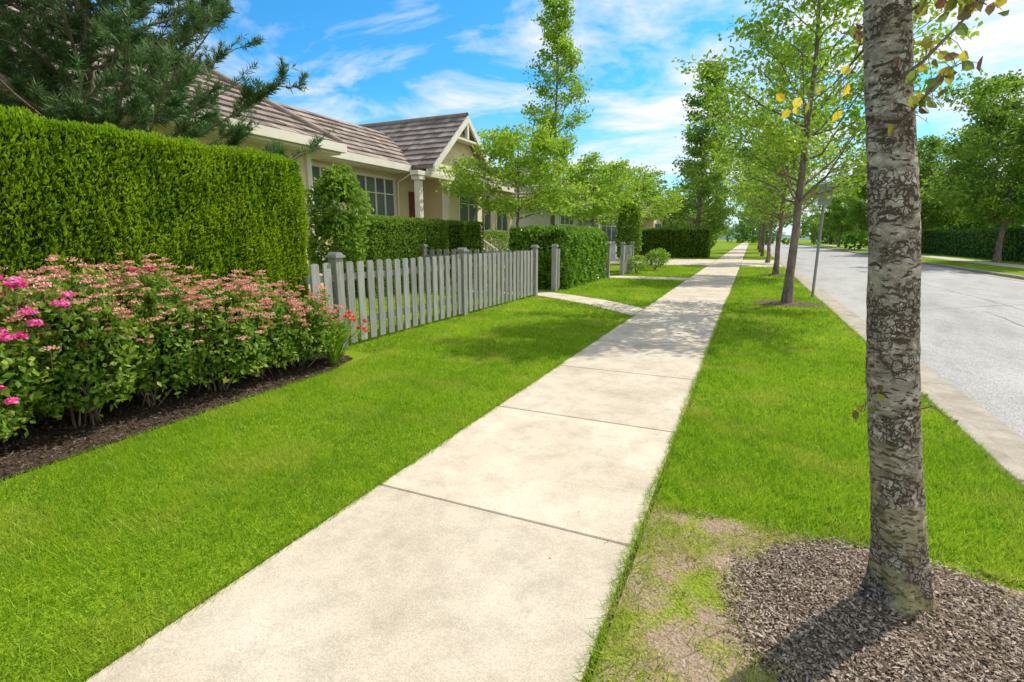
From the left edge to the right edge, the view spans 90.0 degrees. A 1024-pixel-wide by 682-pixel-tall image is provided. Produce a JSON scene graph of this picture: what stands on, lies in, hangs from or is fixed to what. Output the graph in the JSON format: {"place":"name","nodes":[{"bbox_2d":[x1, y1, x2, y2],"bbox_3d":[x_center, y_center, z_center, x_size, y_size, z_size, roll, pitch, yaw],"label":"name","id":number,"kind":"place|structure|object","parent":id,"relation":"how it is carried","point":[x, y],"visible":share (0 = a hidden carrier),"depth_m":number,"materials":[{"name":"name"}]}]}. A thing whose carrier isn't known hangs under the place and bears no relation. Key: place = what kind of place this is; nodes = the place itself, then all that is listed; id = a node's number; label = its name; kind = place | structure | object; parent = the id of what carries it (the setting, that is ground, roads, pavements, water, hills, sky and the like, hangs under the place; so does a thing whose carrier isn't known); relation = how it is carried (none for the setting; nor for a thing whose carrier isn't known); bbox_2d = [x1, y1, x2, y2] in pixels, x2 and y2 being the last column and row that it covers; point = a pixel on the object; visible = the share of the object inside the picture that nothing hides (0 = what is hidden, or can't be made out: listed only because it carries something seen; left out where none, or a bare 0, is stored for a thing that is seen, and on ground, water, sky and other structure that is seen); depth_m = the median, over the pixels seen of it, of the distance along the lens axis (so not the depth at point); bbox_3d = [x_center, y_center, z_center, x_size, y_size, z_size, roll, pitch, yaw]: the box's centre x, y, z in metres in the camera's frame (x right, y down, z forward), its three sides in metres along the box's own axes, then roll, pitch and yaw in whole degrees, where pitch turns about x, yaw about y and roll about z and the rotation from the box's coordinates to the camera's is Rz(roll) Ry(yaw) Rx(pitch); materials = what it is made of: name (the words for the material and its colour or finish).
{"place":"outdoors","nodes":[
{"label":"outdoors","id":0,"kind":"place"},
{"bbox_2d":[84,242,748,681],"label":"sidewalk","id":1,"kind":"structure","parent":0,"point":[486,546],"depth_m":2.46,"materials":[{"name":"concrete"}]},
{"bbox_2d":[0,241,1023,681],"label":"lawn","id":2,"kind":"structure","parent":0,"point":[724,247],"depth_m":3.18,"materials":[{"name":"green plant"}]},
{"bbox_2d":[0,0,334,159],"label":"pine tree","id":3,"kind":"object","parent":2,"relation":"on","point":[86,30],"visible":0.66,"depth_m":6.50,"materials":[{"name":"green plant"}]},
{"bbox_2d":[0,351,352,479],"bbox_3d":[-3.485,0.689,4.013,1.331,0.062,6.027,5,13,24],"label":"bed mulch","id":4,"kind":"object","parent":2,"relation":"on","point":[140,425],"visible":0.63,"depth_m":4.36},
{"bbox_2d":[0,260,285,438],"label":"rose bush","id":5,"kind":"object","parent":4,"relation":"on","point":[11,400],"visible":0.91,"depth_m":3.41,"materials":[{"name":"pink plant"}]},
{"bbox_2d":[0,104,309,426],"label":"cedar hedge","id":6,"kind":"object","parent":4,"relation":"on","point":[90,193],"visible":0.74,"depth_m":4.83,"materials":[{"name":"green plant"}]},
{"bbox_2d":[0,252,354,442],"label":"spirea shrub","id":7,"kind":"object","parent":4,"relation":"on","point":[265,323],"visible":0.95,"depth_m":4.32,"materials":[{"name":"green plant"}]},
{"bbox_2d":[310,310,368,364],"bbox_3d":[-2.157,-0.062,6.146,1.079,0.676,1.117,5,13,24],"label":"daylily","id":8,"kind":"object","parent":4,"relation":"on","point":[334,357],"visible":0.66,"depth_m":6.05,"materials":[{"name":"green plant"}]},
{"bbox_2d":[6,84,511,292],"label":"walls","id":9,"kind":"structure","parent":2,"relation":"on","point":[432,202],"depth_m":18.57,"materials":[{"name":"beige paint"}]},
{"bbox_2d":[0,0,526,190],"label":"roof","id":10,"kind":"structure","parent":9,"relation":"on","point":[421,143],"depth_m":16.87,"materials":[{"name":"tile"}]},
{"bbox_2d":[0,69,528,284],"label":"trim","id":11,"kind":"structure","parent":9,"relation":"attached to","point":[333,152],"depth_m":16.09,"materials":[{"name":"white paint"}]},
{"bbox_2d":[312,166,506,230],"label":"windows","id":12,"kind":"structure","parent":9,"relation":"attached to","point":[390,200],"depth_m":17.45,"materials":[{"name":"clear glass"}]},
{"bbox_2d":[408,192,414,217],"bbox_3d":[-3.577,-4.463,19.002,0.048,2.030,0.700,5,13,24],"label":"front door","id":13,"kind":"structure","parent":9,"relation":"attached to","point":[411,195],"depth_m":18.67,"materials":[{"name":"brown wood"}]},
{"bbox_2d":[304,163,373,308],"bbox_3d":[-3.463,-2.087,10.304,1.376,2.987,1.500,5,13,24],"label":"rounded shrub","id":14,"kind":"object","parent":2,"relation":"on","point":[337,184],"visible":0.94,"depth_m":10.01,"materials":[{"name":"green plant"}]},
{"bbox_2d":[328,213,449,298],"bbox_3d":[-3.255,-2.408,14.232,1.468,2.105,3.671,5,13,24],"label":"box hedge","id":15,"kind":"object","parent":2,"relation":"on","point":[392,238],"visible":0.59,"depth_m":13.43,"materials":[{"name":"green plant"}]},
{"bbox_2d":[81,252,745,681],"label":"soil edge","id":16,"kind":"object","parent":2,"relation":"on","point":[643,528],"visible":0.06,"depth_m":2.30,"materials":[{"name":"brown soil"}]},
{"bbox_2d":[306,245,538,351],"bbox_3d":[-0.961,-1.127,9.805,0.180,1.300,7.580,5,13,24],"label":"picket fence","id":17,"kind":"object","parent":2,"relation":"on","point":[333,277],"visible":0.94,"depth_m":8.54,"materials":[{"name":"paint"}]},
{"bbox_2d":[441,220,484,282],"bbox_3d":[-1.657,-3.004,17.180,1.066,2.094,1.458,5,13,24],"label":"box hedge","id":18,"kind":"object","parent":2,"relation":"on","point":[466,234],"visible":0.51,"depth_m":16.63,"materials":[{"name":"green plant"}]},
{"bbox_2d":[419,244,526,293],"bbox_3d":[-1.058,-1.939,13.796,3.300,1.300,0.180,5,13,24],"label":"picket fence","id":19,"kind":"object","parent":2,"relation":"on","point":[423,247],"visible":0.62,"depth_m":13.94,"materials":[{"name":"paint"}]},
{"bbox_2d":[481,239,503,274],"bbox_3d":[-1.573,-3.120,18.142,1.620,1.880,2.550,5,13,24],"label":"stair railing","id":20,"kind":"object","parent":2,"relation":"on","point":[491,246],"visible":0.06,"depth_m":19.07,"materials":[{"name":"white paint"}]},
{"bbox_2d":[481,227,508,266],"bbox_3d":[-0.577,-3.594,20.468,1.731,1.892,1.724,5,13,24],"label":"rounded shrub","id":21,"kind":"object","parent":2,"relation":"on","point":[500,237],"visible":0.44,"depth_m":20.14,"materials":[{"name":"green plant"}]},
{"bbox_2d":[436,119,637,226],"bbox_3d":[0.277,-4.417,16.719,5.771,5.001,5.673,-5,12,-22],"label":"cherry tree","id":22,"kind":"object","parent":2,"relation":"on","point":[503,145],"visible":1,"depth_m":15.95,"materials":[{"name":"green plant"}]},
{"bbox_2d":[497,0,593,224],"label":"birch tree","id":23,"kind":"object","parent":2,"relation":"on","point":[563,47],"visible":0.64,"depth_m":23.98,"materials":[{"name":"green plant"}]},
{"bbox_2d":[551,244,559,291],"bbox_3d":[1.246,-2.045,14.316,0.180,1.300,0.510,5,13,24],"label":"picket fence","id":24,"kind":"object","parent":2,"relation":"on","point":[555,281],"visible":1,"depth_m":14.16,"materials":[{"name":"paint"}]},
{"bbox_2d":[508,224,608,289],"bbox_3d":[1.700,-2.857,16.868,1.983,1.993,4.859,5,13,24],"label":"laurel hedge","id":25,"kind":"object","parent":2,"relation":"on","point":[583,255],"visible":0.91,"depth_m":15.09,"materials":[{"name":"green plant"}]},
{"bbox_2d":[512,207,617,258],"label":"walls","id":26,"kind":"structure","parent":2,"relation":"on","point":[527,221],"depth_m":28.61,"materials":[{"name":"grey paint"}]},
{"bbox_2d":[512,168,594,209],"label":"roof","id":27,"kind":"structure","parent":26,"relation":"on","point":[520,194],"depth_m":29.02,"materials":[{"name":"tile"}]},
{"bbox_2d":[559,204,616,242],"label":"trim","id":28,"kind":"structure","parent":26,"relation":"attached to","point":[611,241],"depth_m":31.30,"materials":[{"name":"white paint"}]},
{"bbox_2d":[561,216,615,240],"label":"windows","id":29,"kind":"structure","parent":26,"relation":"attached to","point":[603,227],"depth_m":33.47,"materials":[{"name":"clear glass"}]},
{"bbox_2d":[526,151,673,227],"bbox_3d":[4.000,-5.728,23.164,6.348,5.001,6.241,10,15,41],"label":"cherry tree","id":30,"kind":"object","parent":2,"relation":"on","point":[604,175],"visible":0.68,"depth_m":21.83,"materials":[{"name":"green plant"}]},
{"bbox_2d":[605,242,611,277],"bbox_3d":[3.297,-2.978,18.901,0.680,1.300,0.180,5,13,24],"label":"picket fence","id":31,"kind":"object","parent":2,"relation":"on","point":[607,272],"visible":0.44,"depth_m":18.75,"materials":[{"name":"paint"}]},
{"bbox_2d":[620,242,634,275],"bbox_3d":[4.726,-3.403,20.989,0.180,1.300,2.030,5,13,24],"label":"picket fence","id":32,"kind":"object","parent":2,"relation":"on","point":[627,252],"visible":0.94,"depth_m":20.59,"materials":[{"name":"paint"}]},
{"bbox_2d":[614,195,642,260],"bbox_3d":[5.197,-4.809,22.732,1.347,3.366,1.203,5,13,24],"label":"cypress shrub","id":33,"kind":"object","parent":2,"relation":"on","point":[622,230],"visible":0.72,"depth_m":22.44,"materials":[{"name":"green plant"}]},
{"bbox_2d":[574,170,692,227],"bbox_3d":[7.022,-7.344,30.479,6.637,5.251,6.524,-7,13,-31],"label":"cherry tree","id":34,"kind":"object","parent":2,"relation":"on","point":[652,213],"visible":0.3,"depth_m":29.11,"materials":[{"name":"green plant"}]},
{"bbox_2d":[627,255,647,272],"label":"flowering shrub","id":35,"kind":"object","parent":2,"relation":"on","point":[637,259],"visible":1,"depth_m":21.03,"materials":[{"name":"green plant"}]},
{"bbox_2d":[644,250,666,269],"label":"flowering shrub","id":36,"kind":"object","parent":2,"relation":"on","point":[659,255],"visible":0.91,"depth_m":23.22,"materials":[{"name":"green plant"}]},
{"bbox_2d":[648,248,670,266],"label":"flowering shrub","id":37,"kind":"object","parent":2,"relation":"on","point":[661,250],"visible":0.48,"depth_m":25.43,"materials":[{"name":"green plant"}]},
{"bbox_2d":[617,227,711,257],"bbox_3d":[11.368,-7.435,38.661,6.948,2.335,1.365,5,13,24],"label":"cedar hedge","id":38,"kind":"object","parent":2,"relation":"on","point":[697,244],"visible":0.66,"depth_m":37.77,"materials":[{"name":"green plant"}]},
{"bbox_2d":[651,57,741,235],"bbox_3d":[13.804,-13.096,37.322,5.917,13.807,6.553,-6,13,-28],"label":"birch tree","id":39,"kind":"object","parent":2,"relation":"on","point":[689,169],"visible":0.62,"depth_m":36.77,"materials":[{"name":"green plant"}]},
{"bbox_2d":[671,136,734,239],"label":"birch tree","id":40,"kind":"object","parent":2,"relation":"on","point":[696,208],"visible":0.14,"depth_m":52.17,"materials":[{"name":"green plant"}]},
{"bbox_2d":[739,175,774,248],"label":"street tree","id":41,"kind":"object","parent":2,"relation":"on","point":[758,247],"visible":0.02,"depth_m":61.95,"materials":[{"name":"green plant"}]},
{"bbox_2d":[738,169,791,251],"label":"street tree","id":42,"kind":"object","parent":2,"relation":"on","point":[750,223],"visible":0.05,"depth_m":50.12,"materials":[{"name":"green plant"}]},
{"bbox_2d":[723,132,812,255],"bbox_3d":[19.521,-11.338,39.261,6.605,9.567,6.736,-7,13,-30],"label":"street tree","id":43,"kind":"object","parent":2,"relation":"on","point":[761,219],"visible":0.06,"depth_m":39.46,"materials":[{"name":"green plant"}]},
{"bbox_2d":[731,118,818,262],"bbox_3d":[15.009,-8.535,29.289,4.812,8.078,4.805,2,12,12],"label":"street tree","id":44,"kind":"object","parent":2,"relation":"on","point":[768,255],"visible":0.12,"depth_m":29.55,"materials":[{"name":"green plant"}]},
{"bbox_2d":[763,273,795,275],"bbox_3d":[10.477,-2.653,20.385,1.581,0.082,1.272,5,13,24],"label":"mulch ring","id":45,"kind":"object","parent":2,"relation":"on","point":[769,274],"visible":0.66,"depth_m":20.18,"materials":[{"name":"brown wood"}]},
{"bbox_2d":[698,20,865,273],"bbox_3d":[10.663,-6.980,19.444,6.430,8.929,6.305,-1,12,-6],"label":"street tree","id":46,"kind":"object","parent":45,"relation":"on","point":[760,205],"visible":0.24,"depth_m":19.08,"materials":[{"name":"green plant"}]},
{"bbox_2d":[752,300,823,306],"bbox_3d":[6.253,-0.872,11.619,1.609,0.085,1.360,-1,12,-6],"label":"mulch ring","id":47,"kind":"object","parent":2,"relation":"on","point":[781,304],"visible":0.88,"depth_m":11.41,"materials":[{"name":"brown wood"}]},
{"bbox_2d":[664,0,986,302],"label":"street tree","id":48,"kind":"object","parent":47,"relation":"on","point":[790,143],"visible":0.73,"depth_m":10.65,"materials":[{"name":"green plant"}]},
{"bbox_2d":[590,502,1023,681],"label":"bare soil","id":49,"kind":"structure","parent":2,"relation":"on","point":[701,662],"depth_m":2.09,"materials":[{"name":"beige soil"}]},
{"bbox_2d":[709,531,1023,681],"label":"mulch ring","id":50,"kind":"object","parent":49,"relation":"on","point":[824,618],"visible":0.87,"depth_m":1.98,"materials":[{"name":"brown wood"}]},
{"bbox_2d":[776,0,1009,619],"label":"street tree","id":51,"kind":"object","parent":49,"relation":"on","point":[898,575],"visible":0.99,"depth_m":1.88,"materials":[{"name":"grey plant"}]},
{"bbox_2d":[811,184,832,297],"bbox_3d":[7.448,-2.384,12.421,0.300,2.720,0.072,3,12,12],"label":"traffic sign","id":52,"kind":"object","parent":2,"relation":"on","point":[825,187],"visible":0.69,"depth_m":12.29,"materials":[{"name":"grey metal"}]},
{"bbox_2d":[432,287,643,314],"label":"garden path","id":53,"kind":"structure","parent":0,"point":[620,307],"depth_m":11.86,"materials":[{"name":"concrete"}]},
{"bbox_2d":[65,0,1023,234],"label":"sky","id":54,"kind":"structure","parent":0,"point":[367,61],"materials":[{"name":"blue"}]},
{"bbox_2d":[504,272,688,279],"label":"garden path","id":55,"kind":"structure","parent":0,"point":[656,278],"depth_m":19.14,"materials":[{"name":"concrete"}]},
{"bbox_2d":[623,210,662,227],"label":"walls","id":56,"kind":"structure","parent":0,"point":[649,223],"depth_m":47.56,"materials":[{"name":"beige paint"}]},
{"bbox_2d":[638,196,666,220],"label":"roof","id":57,"kind":"structure","parent":56,"relation":"on","point":[648,209],"depth_m":48.54,"materials":[{"name":"tile"}]},
{"bbox_2d":[605,258,716,265],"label":"driveway","id":58,"kind":"structure","parent":0,"point":[704,262],"depth_m":31.56,"materials":[{"name":"concrete"}]},
{"bbox_2d":[741,260,782,266],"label":"driveway","id":59,"kind":"structure","parent":0,"point":[756,263],"depth_m":29.19,"materials":[{"name":"concrete"}]},
{"bbox_2d":[716,240,841,244],"bbox_3d":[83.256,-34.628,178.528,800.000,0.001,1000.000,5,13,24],"label":"ground","id":60,"kind":"structure","parent":0,"point":[775,240],"depth_m":236.52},
{"bbox_2d":[632,159,1023,248],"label":"distant trees","id":61,"kind":"object","parent":60,"relation":"on","point":[855,237],"visible":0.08,"depth_m":103.19,"materials":[{"name":"green plant"}]},
{"bbox_2d":[717,225,989,239],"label":"distant hills","id":62,"kind":"structure","parent":0,"point":[783,236],"depth_m":299.60,"materials":[{"name":"green plant"}]},
{"bbox_2d":[764,241,1023,437],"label":"road","id":63,"kind":"structure","parent":0,"point":[973,351],"depth_m":10.09,"materials":[{"name":"grey asphalt"}]},
{"bbox_2d":[764,244,1023,485],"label":"curb","id":64,"kind":"structure","parent":63,"relation":"on","point":[1003,442],"depth_m":4.89,"materials":[{"name":"concrete"}]},
{"bbox_2d":[929,285,1021,325],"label":"road cracks","id":65,"kind":"object","parent":63,"relation":"on","point":[980,306],"visible":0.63,"depth_m":11.91,"materials":[{"name":"grey asphalt"}]},
{"bbox_2d":[785,241,1023,275],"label":"verge","id":66,"kind":"structure","parent":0,"point":[1006,270],"depth_m":31.77,"materials":[{"name":"green plant"}]},
{"bbox_2d":[804,176,867,246],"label":"maple tree","id":67,"kind":"object","parent":66,"relation":"on","point":[832,221],"visible":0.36,"depth_m":78.34,"materials":[{"name":"green plant"}]},
{"bbox_2d":[834,164,929,233],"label":"maple tree","id":68,"kind":"object","parent":66,"relation":"on","point":[858,216],"visible":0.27,"depth_m":61.13,"materials":[{"name":"green plant"}]},
{"bbox_2d":[866,132,1002,241],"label":"maple tree","id":69,"kind":"object","parent":66,"relation":"on","point":[928,147],"visible":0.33,"depth_m":45.34,"materials":[{"name":"green plant"}]},
{"bbox_2d":[919,68,1023,262],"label":"maple tree","id":70,"kind":"object","parent":66,"relation":"on","point":[977,138],"visible":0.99,"depth_m":29.14,"materials":[{"name":"green plant"}]},
{"bbox_2d":[921,226,1023,261],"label":"cedar hedge","id":71,"kind":"object","parent":66,"relation":"on","point":[976,243],"visible":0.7,"depth_m":37.80,"materials":[{"name":"green plant"}]},
{"bbox_2d":[944,118,1023,212],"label":"maple tree","id":72,"kind":"object","parent":66,"relation":"on","point":[989,176],"visible":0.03,"depth_m":43.71,"materials":[{"name":"green plant"}]},
{"bbox_2d":[989,97,1023,226],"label":"maple tree","id":73,"kind":"object","parent":66,"relation":"on","point":[1008,145],"visible":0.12,"depth_m":34.02,"materials":[{"name":"green plant"}]},
{"bbox_2d":[820,244,1023,268],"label":"sidewalk","id":74,"kind":"structure","parent":0,"point":[985,262],"depth_m":31.52,"materials":[{"name":"concrete"}]}
]}

